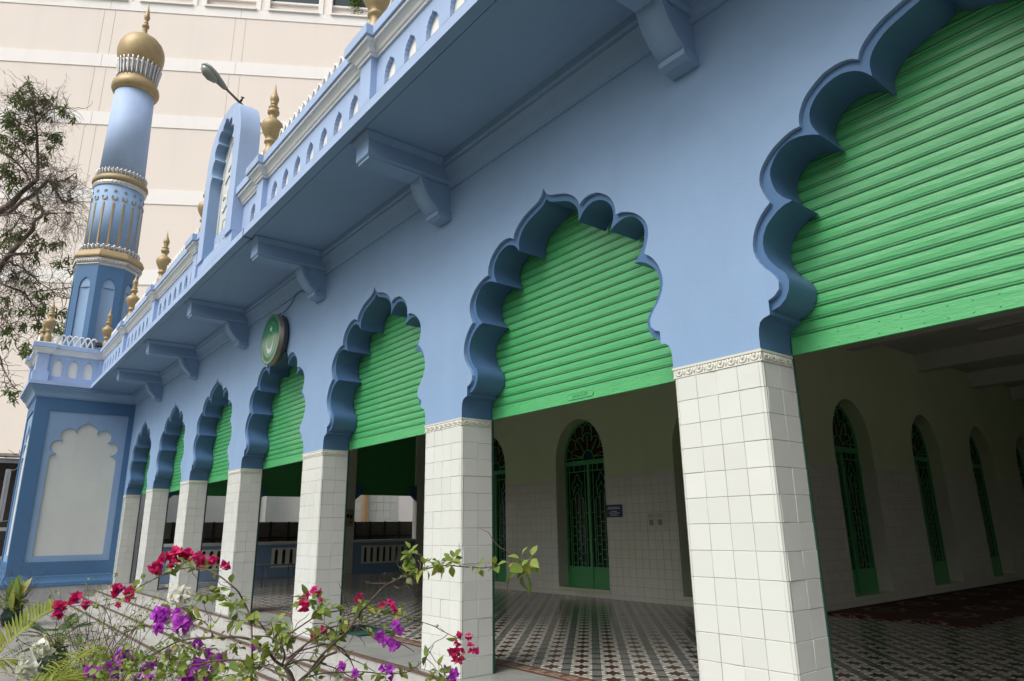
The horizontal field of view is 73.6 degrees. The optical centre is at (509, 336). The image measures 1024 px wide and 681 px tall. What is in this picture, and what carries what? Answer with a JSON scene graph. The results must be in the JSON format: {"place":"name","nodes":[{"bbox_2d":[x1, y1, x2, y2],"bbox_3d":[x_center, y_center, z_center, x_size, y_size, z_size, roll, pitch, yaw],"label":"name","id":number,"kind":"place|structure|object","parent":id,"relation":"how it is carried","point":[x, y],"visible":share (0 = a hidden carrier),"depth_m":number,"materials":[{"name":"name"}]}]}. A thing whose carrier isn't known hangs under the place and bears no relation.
{"place":"outdoors","nodes":[
{"label":"outdoors","id":0,"kind":"place"},
{"bbox_2d":[0,610,180,680],"bbox_3d":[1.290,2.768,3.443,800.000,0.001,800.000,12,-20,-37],"label":"ground","id":1,"kind":"structure","parent":0,"point":[13,643],"depth_m":11.60,"materials":[{"name":"grey concrete"}]},
{"bbox_2d":[0,449,19,556],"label":"derelict shed","id":2,"kind":"structure","parent":1,"relation":"on","point":[8,461],"depth_m":20.91,"materials":[{"name":"wood"}]},
{"bbox_2d":[0,560,54,625],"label":"potted shrub","id":3,"kind":"object","parent":1,"relation":"on","point":[13,599],"visible":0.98,"depth_m":13.73,"materials":[{"name":"green plant"}]},
{"bbox_2d":[0,68,92,406],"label":"tree","id":4,"kind":"object","parent":1,"relation":"on","point":[14,203],"visible":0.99,"depth_m":25.32,"materials":[{"name":"green plant"}]},
{"bbox_2d":[0,612,100,672],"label":"potted philodendron","id":5,"kind":"object","parent":1,"relation":"on","point":[63,627],"visible":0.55,"depth_m":9.08,"materials":[{"name":"plant"}]},
{"bbox_2d":[0,2,164,614],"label":"minaret","id":6,"kind":"object","parent":1,"relation":"on","point":[65,511],"visible":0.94,"depth_m":17.86,"materials":[{"name":"blue paint"}]},
{"bbox_2d":[0,467,17,521],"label":"leaning white board","id":7,"kind":"object","parent":6,"relation":"attached to","point":[5,489],"visible":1,"depth_m":18.92,"materials":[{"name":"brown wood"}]},
{"bbox_2d":[95,342,101,348],"bbox_3d":[-10.972,0.267,18.262,0.180,0.200,0.180,12,-20,-37],"label":"floodlight","id":8,"kind":"object","parent":6,"relation":"attached to","point":[98,344],"visible":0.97,"depth_m":18.23,"materials":[{"name":"black metal"}]},
{"bbox_2d":[0,0,388,458],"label":"apartment block","id":9,"kind":"structure","parent":1,"relation":"on","point":[254,53],"depth_m":43.73,"materials":[{"name":"beige paint"}]},
{"bbox_2d":[136,0,197,5],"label":"window frame","id":10,"kind":"structure","parent":9,"relation":"in","point":[176,2],"depth_m":45.51,"materials":[{"name":"white metal"}]},
{"bbox_2d":[201,0,261,9],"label":"window frame","id":11,"kind":"structure","parent":9,"relation":"in","point":[234,4],"depth_m":46.30,"materials":[{"name":"white metal"}]},
{"bbox_2d":[264,0,323,14],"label":"window frame","id":12,"kind":"structure","parent":9,"relation":"in","point":[291,6],"depth_m":46.81,"materials":[{"name":"white metal"}]},
{"bbox_2d":[327,0,368,17],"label":"window frame","id":13,"kind":"structure","parent":9,"relation":"in","point":[340,7],"depth_m":47.24,"materials":[{"name":"white metal"}]},
{"bbox_2d":[348,0,362,14],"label":"window plant","id":14,"kind":"object","parent":9,"relation":"on","point":[357,3],"depth_m":47.27,"materials":[{"name":"green plant"}]},
{"bbox_2d":[67,584,449,680],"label":"pavement","id":15,"kind":"structure","parent":1,"relation":"on","point":[220,626],"depth_m":9.22,"materials":[{"name":"grey concrete"}]},
{"bbox_2d":[133,521,411,583],"bbox_3d":[-5.887,6.462,19.945,9.000,2.040,0.090,12,-20,-37],"label":"dark fence","id":16,"kind":"object","parent":1,"relation":"on","point":[276,531],"visible":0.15,"depth_m":19.72,"materials":[{"name":"black metal"}]},
{"bbox_2d":[130,494,412,582],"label":"yard wall","id":17,"kind":"structure","parent":0,"point":[376,508],"depth_m":23.21,"materials":[{"name":"white tile"}]},
{"bbox_2d":[122,583,562,680],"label":"platform","id":18,"kind":"structure","parent":0,"point":[402,655],"depth_m":7.04,"materials":[{"name":"grey stone"}]},
{"bbox_2d":[341,624,390,636],"bbox_3d":[-1.852,3.629,8.449,0.480,0.014,0.890,12,-20,-37],"label":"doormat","id":19,"kind":"object","parent":18,"relation":"on","point":[365,633],"visible":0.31,"depth_m":8.32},
{"bbox_2d":[159,584,597,680],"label":"floor border","id":20,"kind":"object","parent":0,"point":[538,671],"visible":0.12,"depth_m":6.17,"materials":[{"name":"tile"}]},
{"bbox_2d":[160,571,1023,680],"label":"patterned floor","id":21,"kind":"structure","parent":0,"point":[599,639],"depth_m":7.56,"materials":[{"name":"tile"}]},
{"bbox_2d":[217,563,294,586],"bbox_3d":[-5.730,5.432,15.485,1.650,0.475,0.300,12,-20,-37],"label":"bench","id":22,"kind":"object","parent":21,"relation":"on","point":[266,565],"visible":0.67,"depth_m":15.71,"materials":[{"name":"grey metal"}]},
{"bbox_2d":[91,0,1023,680],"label":"mosque building","id":23,"kind":"structure","parent":21,"relation":"on","point":[729,288],"depth_m":6.26,"materials":[{"name":"blue paint"}]},
{"bbox_2d":[201,63,260,123],"bbox_3d":[-4.793,-2.622,11.967,1.574,4.341,0.250,12,-20,-37],"label":"street lamp","id":24,"kind":"object","parent":23,"relation":"attached to","point":[210,73],"visible":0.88,"depth_m":12.10,"materials":[{"name":"grey metal"}]},
{"bbox_2d":[261,313,287,365],"bbox_3d":[-3.539,0.042,10.287,0.122,0.817,0.788,12,-20,-37],"label":"round sign","id":25,"kind":"object","parent":23,"relation":"attached to","point":[274,340],"visible":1,"depth_m":10.13,"materials":[{"name":"green metal"}]},
{"bbox_2d":[242,228,317,314],"bbox_3d":[-3.035,-0.774,9.567,0.822,0.746,1.863,0,-16,-3],"label":"cable","id":26,"kind":"object","parent":23,"relation":"attached to","point":[295,294],"visible":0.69,"depth_m":10.00,"materials":[{"name":"black rubber"}]},
{"bbox_2d":[346,509,353,525],"bbox_3d":[-4.744,5.388,20.297,0.240,0.490,0.010,12,-20,-37],"label":"poster","id":27,"kind":"object","parent":23,"relation":"attached to","point":[349,520],"visible":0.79,"depth_m":20.30,"materials":[{"name":"paper"}]},
{"bbox_2d":[606,505,622,516],"bbox_3d":[1.846,3.076,12.034,0.014,0.210,0.370,12,-20,-37],"label":"blue notice sign","id":28,"kind":"object","parent":23,"relation":"attached to","point":[613,510],"visible":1,"depth_m":12.03,"materials":[{"name":"blue metal"}]},
{"bbox_2d":[647,513,655,529],"bbox_3d":[2.364,3.074,11.369,0.004,0.270,0.175,12,-20,-37],"label":"paper notice","id":29,"kind":"object","parent":23,"relation":"attached to","point":[651,520],"visible":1,"depth_m":11.37,"materials":[{"name":"white paper"}]},
{"bbox_2d":[656,512,664,529],"bbox_3d":[2.479,3.033,11.230,0.004,0.270,0.175,12,-20,-37],"label":"paper notice","id":30,"kind":"object","parent":23,"relation":"attached to","point":[660,522],"visible":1,"depth_m":11.23,"materials":[{"name":"white paper"}]},
{"bbox_2d":[887,495,893,506],"bbox_3d":[6.466,2.797,11.594,0.220,0.200,0.004,12,-20,-37],"label":"wall notice","id":31,"kind":"object","parent":23,"relation":"attached to","point":[890,501],"depth_m":11.59,"materials":[{"name":"paper"}]},
{"bbox_2d":[894,495,901,507],"bbox_3d":[6.685,2.842,11.762,0.220,0.200,0.004,12,-20,-37],"label":"wall notice","id":32,"kind":"object","parent":23,"relation":"attached to","point":[897,501],"depth_m":11.76,"materials":[{"name":"paper"}]},
{"bbox_2d":[901,496,908,507],"bbox_3d":[6.896,2.885,11.925,0.220,0.200,0.004,12,-20,-37],"label":"wall notice","id":33,"kind":"object","parent":23,"relation":"attached to","point":[904,502],"depth_m":11.92,"materials":[{"name":"paper"}]},
{"bbox_2d":[908,496,914,507],"bbox_3d":[7.100,2.926,12.081,0.220,0.200,0.004,12,-20,-37],"label":"wall notice","id":34,"kind":"object","parent":23,"relation":"attached to","point":[911,501],"depth_m":12.08,"materials":[{"name":"paper"}]},
{"bbox_2d":[827,579,1023,626],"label":"carpet","id":35,"kind":"object","parent":21,"relation":"on","point":[977,606],"visible":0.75,"depth_m":9.81,"materials":[{"name":"red carpet"}]},
{"label":"garden bed","id":36,"kind":"structure","parent":0,"visible":0},
{"bbox_2d":[0,598,125,680],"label":"palm plant","id":37,"kind":"object","parent":36,"relation":"on","point":[78,674],"visible":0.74,"depth_m":2.50,"materials":[{"name":"green plant"}]},
{"bbox_2d":[0,572,198,680],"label":"leaf shrub","id":38,"kind":"object","parent":36,"relation":"on","point":[90,643],"visible":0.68,"depth_m":4.23,"materials":[{"name":"green plant"}]},
{"bbox_2d":[14,529,541,680],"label":"bougainvillea bush","id":39,"kind":"object","parent":36,"relation":"on","point":[178,597],"visible":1,"depth_m":1.97,"materials":[{"name":"green plant"}]}
]}

